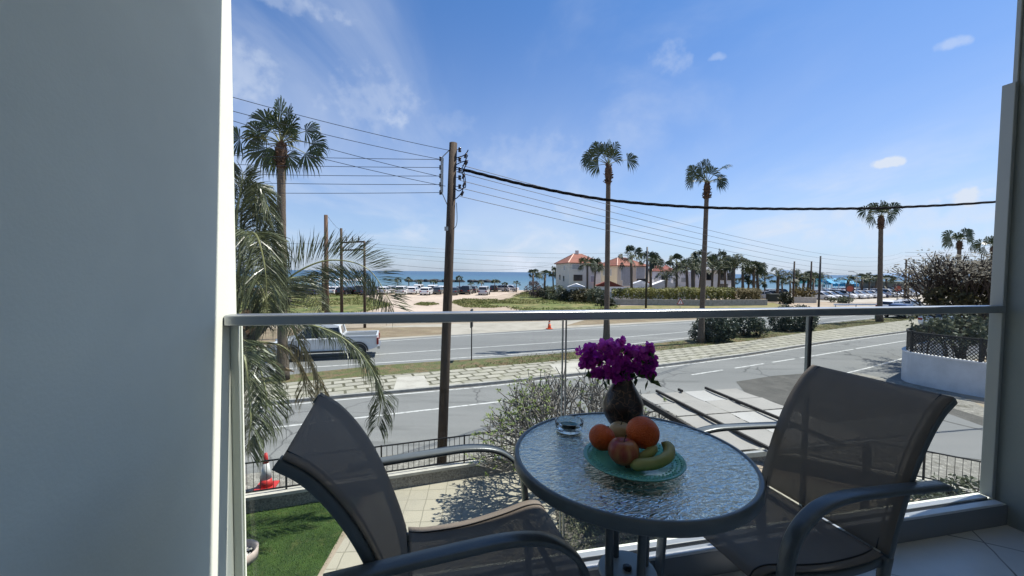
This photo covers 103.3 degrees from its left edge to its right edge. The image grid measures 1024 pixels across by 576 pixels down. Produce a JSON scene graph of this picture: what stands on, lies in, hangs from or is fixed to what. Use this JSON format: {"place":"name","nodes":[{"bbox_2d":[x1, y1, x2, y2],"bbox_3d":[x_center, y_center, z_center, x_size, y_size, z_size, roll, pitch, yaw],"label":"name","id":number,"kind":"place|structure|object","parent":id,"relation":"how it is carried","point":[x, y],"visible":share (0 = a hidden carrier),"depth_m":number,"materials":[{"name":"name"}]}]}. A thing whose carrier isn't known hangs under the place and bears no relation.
{"place":"outdoors","nodes":[
{"label":"outdoors","id":0,"kind":"place"},
{"bbox_2d":[246,501,342,575],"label":"lawn","id":1,"kind":"structure","parent":0,"point":[276,556],"depth_m":6.78,"materials":[{"name":"green plant"}]},
{"bbox_2d":[246,539,258,566],"bbox_3d":[-4.232,4.132,6.259,0.560,0.170,0.560,1,2,0],"label":"planter","id":2,"kind":"object","parent":1,"relation":"on","point":[252,547],"visible":0.16,"depth_m":6.36,"materials":[{"name":"white stone"}]},
{"bbox_2d":[234,160,412,466],"bbox_3d":[-4.912,1.065,6.886,5.110,6.245,4.371,-2,3,-43],"label":"feather palm","id":3,"kind":"object","parent":1,"relation":"on","point":[257,207],"visible":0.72,"depth_m":6.67,"materials":[{"name":"green plant"}]},
{"bbox_2d":[257,327,441,341],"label":"brown verge","id":4,"kind":"structure","parent":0,"point":[385,332],"depth_m":29.99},
{"bbox_2d":[324,215,328,312],"bbox_3d":[-12.438,-0.780,27.164,0.303,8.182,0.319,1,2,0],"label":"utility pole","id":5,"kind":"object","parent":4,"relation":"on","point":[326,241],"visible":0.36,"depth_m":27.01,"materials":[{"name":"brown wood"}]},
{"bbox_2d":[363,242,365,327],"bbox_3d":[-11.521,-0.257,31.678,0.209,6.797,0.220,1,2,0],"label":"utility pole","id":6,"kind":"object","parent":4,"relation":"on","point":[364,305],"visible":0.6,"depth_m":31.62,"materials":[{"name":"wood"}]},
{"bbox_2d":[375,292,514,311],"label":"sand track","id":7,"kind":"structure","parent":0,"point":[417,298],"depth_m":62.39,"materials":[{"name":"beige sand"}]},
{"bbox_2d":[322,471,798,575],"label":"patio","id":8,"kind":"structure","parent":0,"point":[444,502],"depth_m":7.92,"materials":[{"name":"tile"}]},
{"bbox_2d":[555,509,656,550],"bbox_3d":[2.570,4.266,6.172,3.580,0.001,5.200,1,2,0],"label":"planting bed","id":9,"kind":"object","parent":8,"relation":"on","point":[600,536],"depth_m":6.92,"materials":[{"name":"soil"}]},
{"bbox_2d":[464,367,669,476],"bbox_3d":[1.267,2.960,8.006,4.300,2.493,3.905,1,2,0],"label":"shrub","id":10,"kind":"object","parent":9,"relation":"on","point":[535,410],"visible":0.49,"depth_m":7.88,"materials":[{"name":"green plant"}]},
{"bbox_2d":[641,387,782,457],"bbox_3d":[3.706,3.138,6.662,2.225,2.252,2.740,0,2,-12],"label":"canvas pergola","id":11,"kind":"object","parent":8,"relation":"on","point":[681,403],"visible":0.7,"depth_m":6.80,"materials":[{"name":"white fabric"}]},
{"bbox_2d":[506,291,617,309],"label":"grass field","id":12,"kind":"structure","parent":0,"point":[584,306],"depth_m":55.01,"materials":[{"name":"green plant"}]},
{"bbox_2d":[524,279,544,297],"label":"bush","id":13,"kind":"object","parent":12,"relation":"on","point":[532,284],"visible":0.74,"depth_m":71.75,"materials":[{"name":"green plant"}]},
{"bbox_2d":[544,283,566,299],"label":"bush","id":14,"kind":"object","parent":12,"relation":"on","point":[556,293],"visible":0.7,"depth_m":65.66,"materials":[{"name":"green plant"}]},
{"bbox_2d":[554,250,602,294],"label":"house","id":15,"kind":"structure","parent":12,"relation":"on","point":[567,275],"depth_m":72.03,"materials":[{"name":"paint"}]},
{"bbox_2d":[567,287,595,301],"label":"bush","id":16,"kind":"object","parent":12,"relation":"on","point":[574,296],"visible":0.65,"depth_m":61.96,"materials":[{"name":"green plant"}]},
{"bbox_2d":[578,256,598,288],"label":"palm tree","id":17,"kind":"object","parent":12,"relation":"on","point":[591,263],"visible":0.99,"depth_m":63.90,"materials":[{"name":"green plant"}]},
{"bbox_2d":[584,286,603,302],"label":"bush","id":18,"kind":"object","parent":12,"relation":"on","point":[595,293],"visible":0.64,"depth_m":59.93,"materials":[{"name":"green plant"}]},
{"bbox_2d":[244,319,918,402],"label":"pavement","id":19,"kind":"structure","parent":0,"point":[388,382],"depth_m":19.20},
{"bbox_2d":[394,375,428,388],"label":"pavement slab","id":20,"kind":"structure","parent":19,"relation":"on","point":[410,382],"depth_m":16.03,"materials":[{"name":"concrete"}]},
{"bbox_2d":[550,362,590,373],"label":"pavement slab","id":21,"kind":"structure","parent":19,"relation":"on","point":[571,367],"depth_m":18.79,"materials":[{"name":"concrete"}]},
{"bbox_2d":[236,270,928,291],"bbox_3d":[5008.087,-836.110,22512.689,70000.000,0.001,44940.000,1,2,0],"label":"sea","id":22,"kind":"structure","parent":0,"point":[523,279],"depth_m":360.04,"materials":[{"name":"liquid"}]},
{"bbox_2d":[405,279,836,283],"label":"breakwater","id":23,"kind":"object","parent":22,"relation":"in","point":[470,280],"visible":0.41,"depth_m":206.95,"materials":[{"name":"grey stone"}]},
{"bbox_2d":[249,316,917,383],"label":"verge","id":24,"kind":"structure","parent":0,"point":[393,369],"depth_m":20.03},
{"bbox_2d":[233,95,329,380],"bbox_3d":[-9.608,-1.933,16.367,4.618,11.394,1.754,1,2,8],"label":"palm tree","id":25,"kind":"object","parent":24,"relation":"on","point":[258,135],"visible":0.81,"depth_m":16.14,"materials":[{"name":"green plant"}]},
{"bbox_2d":[450,316,916,369],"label":"weeds","id":26,"kind":"object","parent":24,"relation":"on","point":[820,326],"visible":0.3,"depth_m":26.09,"materials":[{"name":"green plant"}]},
{"bbox_2d":[684,158,731,343],"bbox_3d":[12.445,-2.355,26.213,3.164,11.878,1.599,1,2,0],"label":"palm tree","id":27,"kind":"object","parent":24,"relation":"on","point":[692,169],"visible":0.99,"depth_m":26.00,"materials":[{"name":"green plant"}]},
{"bbox_2d":[687,318,741,342],"bbox_3d":[13.509,2.631,27.107,3.596,2.202,2.272,1,2,0],"label":"oleander bush","id":28,"kind":"object","parent":24,"relation":"on","point":[721,329],"visible":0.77,"depth_m":26.62,"materials":[{"name":"green plant"}]},
{"bbox_2d":[723,317,770,336],"bbox_3d":[16.955,2.701,29.527,3.708,1.949,2.150,1,2,0],"label":"oleander bush","id":29,"kind":"object","parent":24,"relation":"on","point":[754,324],"visible":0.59,"depth_m":29.04,"materials":[{"name":"green plant"}]},
{"bbox_2d":[767,304,820,331],"bbox_3d":[22.988,2.433,32.753,4.834,2.376,2.491,0,2,-15],"label":"oleander bush","id":30,"kind":"object","parent":24,"relation":"on","point":[798,323],"visible":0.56,"depth_m":32.16,"materials":[{"name":"green plant"}]},
{"bbox_2d":[856,200,902,321],"bbox_3d":[35.382,-2.612,38.985,3.954,11.828,2.011,1,2,12],"label":"palm tree","id":31,"kind":"object","parent":24,"relation":"on","point":[880,224],"visible":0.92,"depth_m":39.20,"materials":[{"name":"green plant"}]},
{"bbox_2d":[249,304,945,376],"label":"road","id":32,"kind":"structure","parent":0,"point":[514,340],"depth_m":25.70,"materials":[{"name":"grey asphalt"}]},
{"bbox_2d":[268,324,380,361],"bbox_3d":[-9.549,2.690,21.048,5.160,1.775,1.904,0,2,-16],"label":"pickup truck","id":33,"kind":"object","parent":32,"relation":"on","point":[366,340],"visible":0.48,"depth_m":20.41,"materials":[{"name":"white paint"}]},
{"bbox_2d":[264,315,856,362],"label":"road line","id":34,"kind":"object","parent":32,"relation":"on","point":[508,345],"visible":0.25,"depth_m":24.40,"materials":[{"name":"paint"}]},
{"bbox_2d":[263,318,866,370],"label":"road line","id":35,"kind":"object","parent":32,"relation":"on","point":[499,355],"visible":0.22,"depth_m":21.49,"materials":[{"name":"paint"}]},
{"bbox_2d":[580,140,638,339],"bbox_3d":[5.811,-2.703,24.496,3.778,12.582,1.502,1,2,0],"label":"palm tree","id":36,"kind":"object","parent":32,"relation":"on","point":[599,149],"visible":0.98,"depth_m":24.32,"materials":[{"name":"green plant"}]},
{"bbox_2d":[257,303,951,348],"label":"dirt shoulder","id":37,"kind":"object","parent":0,"point":[460,328],"visible":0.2,"depth_m":33.48},
{"bbox_2d":[245,373,983,491],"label":"rough verge","id":38,"kind":"structure","parent":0,"point":[964,404],"depth_m":9.74,"materials":[{"name":"grey concrete"}]},
{"bbox_2d":[254,453,279,489],"bbox_3d":[-5.072,3.759,8.357,0.384,0.720,0.384,0,2,-11],"label":"traffic cone","id":39,"kind":"object","parent":38,"relation":"on","point":[267,483],"visible":0.71,"depth_m":8.30,"materials":[{"name":"red plastic"}]},
{"bbox_2d":[437,142,467,463],"bbox_3d":[-1.358,0.426,9.277,0.712,7.399,0.230,1,2,0],"label":"utility pole","id":40,"kind":"object","parent":38,"relation":"on","point":[449,228],"visible":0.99,"depth_m":9.17,"materials":[{"name":"wood"}]},
{"bbox_2d":[234,182,439,184],"bbox_3d":[-8.484,-2.647,9.610,13.746,0.461,0.012,1,2,4],"label":"power line","id":41,"kind":"object","parent":40,"relation":"attached to","point":[360,184],"visible":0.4,"depth_m":9.26,"materials":[{"name":"grey metal"}]},
{"bbox_2d":[233,97,445,149],"bbox_3d":[-4.406,-3.450,7.524,6.912,0.801,0.011,-1,3,-28],"label":"power line","id":42,"kind":"object","parent":40,"relation":"attached to","point":[335,124],"visible":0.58,"depth_m":7.98,"materials":[{"name":"grey metal"}]},
{"bbox_2d":[461,173,895,261],"bbox_3d":[34.996,-3.765,41.497,97.075,2.266,0.014,-1,3,-42],"label":"power line","id":43,"kind":"object","parent":40,"relation":"attached to","point":[625,215],"visible":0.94,"depth_m":12.68,"materials":[{"name":"grey metal"}]},
{"bbox_2d":[460,180,896,265],"bbox_3d":[35.009,-3.168,41.520,97.102,1.909,0.014,-1,3,-42],"label":"power line","id":44,"kind":"object","parent":40,"relation":"attached to","point":[616,219],"visible":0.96,"depth_m":12.76,"materials":[{"name":"grey metal"}]},
{"bbox_2d":[462,165,899,257],"bbox_3d":[35.008,-4.280,41.476,97.016,2.589,0.014,-1,3,-42],"label":"power line","id":45,"kind":"object","parent":40,"relation":"attached to","point":[635,211],"visible":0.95,"depth_m":13.82,"materials":[{"name":"grey metal"}]},
{"bbox_2d":[466,189,900,270],"bbox_3d":[35.022,-2.556,41.544,97.129,1.582,0.014,-1,3,-42],"label":"power line","id":46,"kind":"object","parent":40,"relation":"attached to","point":[627,228],"visible":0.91,"depth_m":13.09,"materials":[{"name":"grey metal"}]},
{"bbox_2d":[463,168,995,209],"bbox_3d":[10.318,-2.736,11.425,23.314,1.469,0.281,0,2,-12],"label":"overhead cable","id":47,"kind":"object","parent":40,"relation":"attached to","point":[672,205],"visible":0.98,"depth_m":10.27,"materials":[{"name":"black plastic"}]},
{"bbox_2d":[909,472,985,502],"bbox_3d":[8.077,3.960,7.625,2.268,0.869,0.979,1,2,0],"label":"shrub","id":48,"kind":"object","parent":38,"relation":"on","point":[966,484],"visible":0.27,"depth_m":7.62,"materials":[{"name":"green plant"}]},
{"bbox_2d":[244,332,985,473],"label":"road","id":49,"kind":"structure","parent":0,"point":[423,425],"depth_m":15.12,"materials":[{"name":"grey asphalt"}]},
{"bbox_2d":[261,400,507,429],"bbox_3d":[-16.622,4.035,7.696,39.098,0.001,0.114,0,2,-21],"label":"road centre line","id":50,"kind":"object","parent":49,"relation":"on","point":[407,412],"visible":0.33,"depth_m":12.98,"materials":[{"name":"paint"}]},
{"bbox_2d":[248,333,902,408],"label":"road edge line","id":51,"kind":"object","parent":49,"relation":"on","point":[572,377],"visible":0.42,"depth_m":16.67,"materials":[{"name":"paint"}]},
{"bbox_2d":[245,290,985,575],"bbox_3d":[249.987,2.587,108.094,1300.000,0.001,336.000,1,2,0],"label":"ground","id":52,"kind":"structure","parent":0,"point":[975,399],"depth_m":45.87,"materials":[{"name":"soil"}]},
{"bbox_2d":[340,228,342,312],"bbox_3d":[-13.911,-0.895,33.075,0.251,7.918,0.264,1,2,0],"label":"utility pole","id":53,"kind":"object","parent":52,"relation":"on","point":[341,291],"visible":0.44,"depth_m":33.00,"materials":[{"name":"brown wood"}]},
{"bbox_2d":[237,290,619,313],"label":"wild grass","id":54,"kind":"structure","parent":52,"relation":"on","point":[465,301],"depth_m":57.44,"materials":[{"name":"green plant"}]},
{"bbox_2d":[0,0,1023,575],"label":"apartment building","id":55,"kind":"structure","parent":52,"relation":"on","point":[116,234],"depth_m":0.87,"materials":[{"name":"paint"}]},
{"bbox_2d":[272,393,589,575],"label":"garden chair","id":56,"kind":"object","parent":55,"relation":"on","point":[332,461],"visible":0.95,"depth_m":1.00,"materials":[{"name":"grey fabric"}]},
{"bbox_2d":[224,305,1005,575],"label":"glass balustrade","id":57,"kind":"object","parent":55,"relation":"on","point":[236,323],"visible":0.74,"depth_m":1.41,"materials":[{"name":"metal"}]},
{"bbox_2d":[514,412,765,575],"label":"bistro table","id":58,"kind":"object","parent":55,"relation":"on","point":[717,486],"visible":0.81,"depth_m":0.94,"materials":[{"name":"grey glass"}]},
{"bbox_2d":[555,415,583,434],"bbox_3d":[0.174,0.419,1.237,0.087,0.029,0.087,1,2,0],"label":"ashtray","id":59,"kind":"object","parent":58,"relation":"on","point":[569,425],"visible":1,"depth_m":1.22,"materials":[{"name":"clear glass"}]},
{"bbox_2d":[602,369,643,423],"bbox_3d":[0.343,0.339,1.251,0.123,0.190,0.123,1,2,0],"label":"vase","id":60,"kind":"object","parent":58,"relation":"on","point":[622,400],"visible":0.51,"depth_m":1.21,"materials":[{"name":"ceramic"}]},
{"bbox_2d":[575,335,660,389],"bbox_3d":[0.323,0.230,1.240,0.262,0.167,0.108,1,2,0],"label":"flower bunch","id":61,"kind":"object","parent":60,"relation":"in","point":[644,363],"visible":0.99,"depth_m":1.23,"materials":[{"name":"purple plant"}]},
{"bbox_2d":[583,442,686,481],"bbox_3d":[0.304,0.431,1.017,0.247,0.021,0.247,1,2,0],"label":"fruit plate","id":62,"kind":"object","parent":58,"relation":"on","point":[604,462],"visible":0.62,"depth_m":0.97,"materials":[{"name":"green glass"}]},
{"bbox_2d":[589,424,614,450],"bbox_3d":[0.236,0.391,1.061,0.069,0.066,0.069,25,-12,39],"label":"orange","id":63,"kind":"object","parent":62,"relation":"on","point":[601,436],"visible":0.95,"depth_m":1.04,"materials":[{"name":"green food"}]},
{"bbox_2d":[609,420,626,437],"bbox_3d":[0.295,0.393,1.106,0.064,0.064,0.064,1,2,0],"label":"pear","id":64,"kind":"object","parent":62,"relation":"on","point":[618,428],"visible":0.39,"depth_m":1.09,"materials":[{"name":"yellow food"}]},
{"bbox_2d":[608,435,638,465],"bbox_3d":[0.273,0.394,0.991,0.074,0.072,0.074,1,2,0],"label":"apple","id":65,"kind":"object","parent":62,"relation":"on","point":[623,451],"visible":0.99,"depth_m":0.97,"materials":[{"name":"red food"}]},
{"bbox_2d":[626,416,659,448],"bbox_3d":[0.334,0.369,1.035,0.083,0.079,0.083,35,-35,-3],"label":"orange","id":66,"kind":"object","parent":62,"relation":"on","point":[642,432],"visible":0.91,"depth_m":1.01,"materials":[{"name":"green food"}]},
{"bbox_2d":[638,445,657,457],"bbox_3d":[0.329,0.413,0.999,0.087,0.047,0.031,0,2,-24],"label":"banana","id":67,"kind":"object","parent":62,"relation":"on","point":[650,451],"visible":0.48,"depth_m":0.99,"materials":[{"name":"yellow food"}]},
{"bbox_2d":[625,441,674,470],"bbox_3d":[0.343,0.407,0.977,0.138,0.048,0.057,-1,3,-26],"label":"banana","id":68,"kind":"object","parent":62,"relation":"on","point":[665,457],"visible":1,"depth_m":0.96,"materials":[{"name":"yellow food"}]},
{"bbox_2d":[654,365,957,575],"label":"garden chair","id":69,"kind":"object","parent":55,"relation":"on","point":[846,451],"visible":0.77,"depth_m":1.29,"materials":[{"name":"grey fabric"}]},
{"bbox_2d":[244,330,906,405],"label":"kerb","id":70,"kind":"structure","parent":52,"relation":"on","point":[359,394],"depth_m":16.74,"materials":[{"name":"concrete"}]},
{"bbox_2d":[245,448,987,513],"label":"garden wall","id":71,"kind":"structure","parent":52,"relation":"on","point":[274,499],"depth_m":8.40,"materials":[{"name":"white concrete"}]},
{"bbox_2d":[245,411,980,493],"bbox_3d":[-1.474,3.557,7.656,25.591,0.620,5.108,0,2,-4],"label":"metal fence","id":72,"kind":"object","parent":71,"relation":"on","point":[923,477],"visible":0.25,"depth_m":8.30,"materials":[{"name":"black metal"}]},
{"bbox_2d":[617,245,644,298],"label":"palm tree","id":73,"kind":"object","parent":52,"relation":"on","point":[631,248],"visible":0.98,"depth_m":60.06,"materials":[{"name":"green plant"}]},
{"bbox_2d":[648,252,664,297],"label":"palm tree","id":74,"kind":"object","parent":52,"relation":"on","point":[655,258],"visible":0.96,"depth_m":65.47,"materials":[{"name":"green plant"}]},
{"bbox_2d":[652,280,678,299],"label":"garden hut","id":75,"kind":"object","parent":52,"relation":"on","point":[659,284],"visible":0.2,"depth_m":66.51,"materials":[{"name":"white"}]},
{"bbox_2d":[654,268,679,288],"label":"palm tree","id":76,"kind":"object","parent":52,"relation":"on","point":[663,275],"visible":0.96,"depth_m":63.40,"materials":[{"name":"green plant"}]},
{"bbox_2d":[664,253,688,299],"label":"palm tree","id":77,"kind":"object","parent":52,"relation":"on","point":[674,256],"visible":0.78,"depth_m":65.82,"materials":[{"name":"green plant"}]},
{"bbox_2d":[673,271,690,286],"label":"house","id":78,"kind":"structure","parent":52,"relation":"on","point":[682,281],"depth_m":83.70,"materials":[{"name":"white paint"}]},
{"bbox_2d":[671,258,700,299],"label":"palm tree","id":79,"kind":"object","parent":52,"relation":"on","point":[686,271],"visible":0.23,"depth_m":65.88,"materials":[{"name":"green plant"}]},
{"bbox_2d":[667,257,716,299],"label":"palm tree","id":80,"kind":"object","parent":52,"relation":"on","point":[692,264],"visible":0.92,"depth_m":61.63,"materials":[{"name":"green plant"}]},
{"bbox_2d":[690,249,716,299],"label":"palm tree","id":81,"kind":"object","parent":52,"relation":"on","point":[694,254],"visible":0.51,"depth_m":69.50,"materials":[{"name":"green plant"}]},
{"bbox_2d":[700,254,723,299],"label":"palm tree","id":82,"kind":"object","parent":52,"relation":"on","point":[713,258],"visible":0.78,"depth_m":65.93,"materials":[{"name":"green plant"}]},
{"bbox_2d":[711,248,731,287],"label":"palm tree","id":83,"kind":"object","parent":52,"relation":"on","point":[721,253],"visible":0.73,"depth_m":65.81,"materials":[{"name":"green plant"}]},
{"bbox_2d":[706,254,751,299],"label":"palm tree","id":84,"kind":"object","parent":52,"relation":"on","point":[734,263],"visible":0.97,"depth_m":61.68,"materials":[{"name":"green plant"}]},
{"bbox_2d":[735,258,754,287],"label":"palm tree","id":85,"kind":"object","parent":52,"relation":"on","point":[742,272],"visible":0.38,"depth_m":69.86,"materials":[{"name":"green plant"}]},
{"bbox_2d":[738,261,766,299],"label":"palm tree","id":86,"kind":"object","parent":52,"relation":"on","point":[759,269],"visible":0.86,"depth_m":69.23,"materials":[{"name":"green plant"}]},
{"bbox_2d":[777,292,793,303],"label":"bush","id":87,"kind":"object","parent":52,"relation":"on","point":[784,298],"visible":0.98,"depth_m":61.90,"materials":[{"name":"green plant"}]},
{"bbox_2d":[789,287,817,296],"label":"trimmed hedge","id":88,"kind":"object","parent":52,"relation":"on","point":[800,292],"visible":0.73,"depth_m":65.67,"materials":[{"name":"green plant"}]},
{"bbox_2d":[794,297,816,302],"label":"wall","id":89,"kind":"structure","parent":52,"relation":"on","point":[805,299],"depth_m":64.96,"materials":[{"name":"grey concrete"}]},
{"bbox_2d":[883,249,992,358],"bbox_3d":[22.311,0.904,20.064,6.134,5.895,6.436,2,3,41],"label":"flowering tree","id":90,"kind":"object","parent":52,"relation":"on","point":[968,289],"visible":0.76,"depth_m":19.48,"materials":[{"name":"green plant"}]},
{"bbox_2d":[901,333,986,397],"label":"boundary wall","id":91,"kind":"structure","parent":52,"relation":"on","point":[961,376],"depth_m":16.02,"materials":[{"name":"white"}]},
{"bbox_2d":[906,318,987,362],"bbox_3d":[22.422,2.171,20.181,5.727,0.908,14.889,2,3,35],"label":"lattice fence","id":92,"kind":"object","parent":91,"relation":"on","point":[910,339],"visible":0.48,"depth_m":16.08,"materials":[{"name":"black metal"}]},
{"bbox_2d":[900,314,988,356],"bbox_3d":[19.214,2.436,17.213,3.957,3.154,2.096,2,3,27],"label":"shrub","id":93,"kind":"object","parent":52,"relation":"on","point":[945,326],"visible":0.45,"depth_m":17.22,"materials":[{"name":"green plant"}]},
{"bbox_2d":[940,227,976,284],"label":"palm tree","id":94,"kind":"object","parent":52,"relation":"on","point":[947,239],"visible":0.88,"depth_m":55.71,"materials":[{"name":"green plant"}]},
{"bbox_2d":[973,235,993,257],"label":"palm tree","id":95,"kind":"object","parent":52,"relation":"on","point":[989,240],"visible":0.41,"depth_m":59.84,"materials":[{"name":"green plant"}]},
{"bbox_2d":[601,254,645,286],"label":"house","id":96,"kind":"structure","parent":0,"point":[619,276],"depth_m":77.63,"materials":[{"name":"paint"}]},
{"bbox_2d":[231,0,1016,274],"label":"sky","id":97,"kind":"structure","parent":0,"point":[808,103],"materials":[{"name":"blue"}]},
{"bbox_2d":[567,318,696,325],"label":"brown verge","id":98,"kind":"structure","parent":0,"point":[588,322],"depth_m":37.76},
{"bbox_2d":[648,265,673,282],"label":"house","id":99,"kind":"structure","parent":0,"point":[655,272],"depth_m":81.48,"materials":[{"name":"white paint"}]},
{"bbox_2d":[460,196,891,274],"bbox_3d":[35.032,-2.199,41.558,97.149,1.645,0.014,-1,3,-42],"label":"power line","id":100,"kind":"object","parent":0,"point":[629,235],"visible":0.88,"depth_m":13.12,"materials":[{"name":"grey metal"}]},
{"bbox_2d":[617,303,783,308],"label":"grass field","id":101,"kind":"structure","parent":0,"point":[771,305],"depth_m":54.69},
{"bbox_2d":[610,286,763,299],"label":"hedge","id":102,"kind":"object","parent":101,"relation":"on","point":[741,293],"visible":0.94,"depth_m":57.90,"materials":[{"name":"green plant"}]},
{"bbox_2d":[611,299,767,305],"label":"hedge wall","id":103,"kind":"structure","parent":101,"relation":"on","point":[673,302],"depth_m":56.81,"materials":[{"name":"concrete"}]},
{"bbox_2d":[695,264,730,297],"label":"house","id":104,"kind":"structure","parent":0,"point":[715,280],"depth_m":76.30,"materials":[{"name":"brown"}]},
{"bbox_2d":[737,374,983,425],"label":"side street","id":105,"kind":"structure","parent":0,"point":[777,389],"depth_m":15.85,"materials":[{"name":"grey asphalt"}]},
{"bbox_2d":[797,295,984,302],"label":"parking ground","id":106,"kind":"structure","parent":0,"point":[866,300],"depth_m":74.93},
{"bbox_2d":[762,267,792,293],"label":"palm tree","id":107,"kind":"object","parent":106,"relation":"on","point":[778,276],"visible":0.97,"depth_m":71.81,"materials":[{"name":"green plant"}]},
{"bbox_2d":[821,278,859,288],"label":"beach bar awning","id":108,"kind":"object","parent":106,"relation":"on","point":[839,282],"visible":0.4,"depth_m":92.71,"materials":[{"name":"fabric"}]},
{"bbox_2d":[854,281,931,291],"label":"beach kiosk","id":109,"kind":"object","parent":106,"relation":"on","point":[872,284],"visible":0.12,"depth_m":97.51,"materials":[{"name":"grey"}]},
{"bbox_2d":[927,414,982,459],"bbox_3d":[11.796,4.170,10.875,6.173,0.001,3.894,0,2,-15],"label":"concrete apron","id":110,"kind":"object","parent":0,"point":[956,439],"visible":0.14,"depth_m":11.15,"materials":[{"name":"concrete"}]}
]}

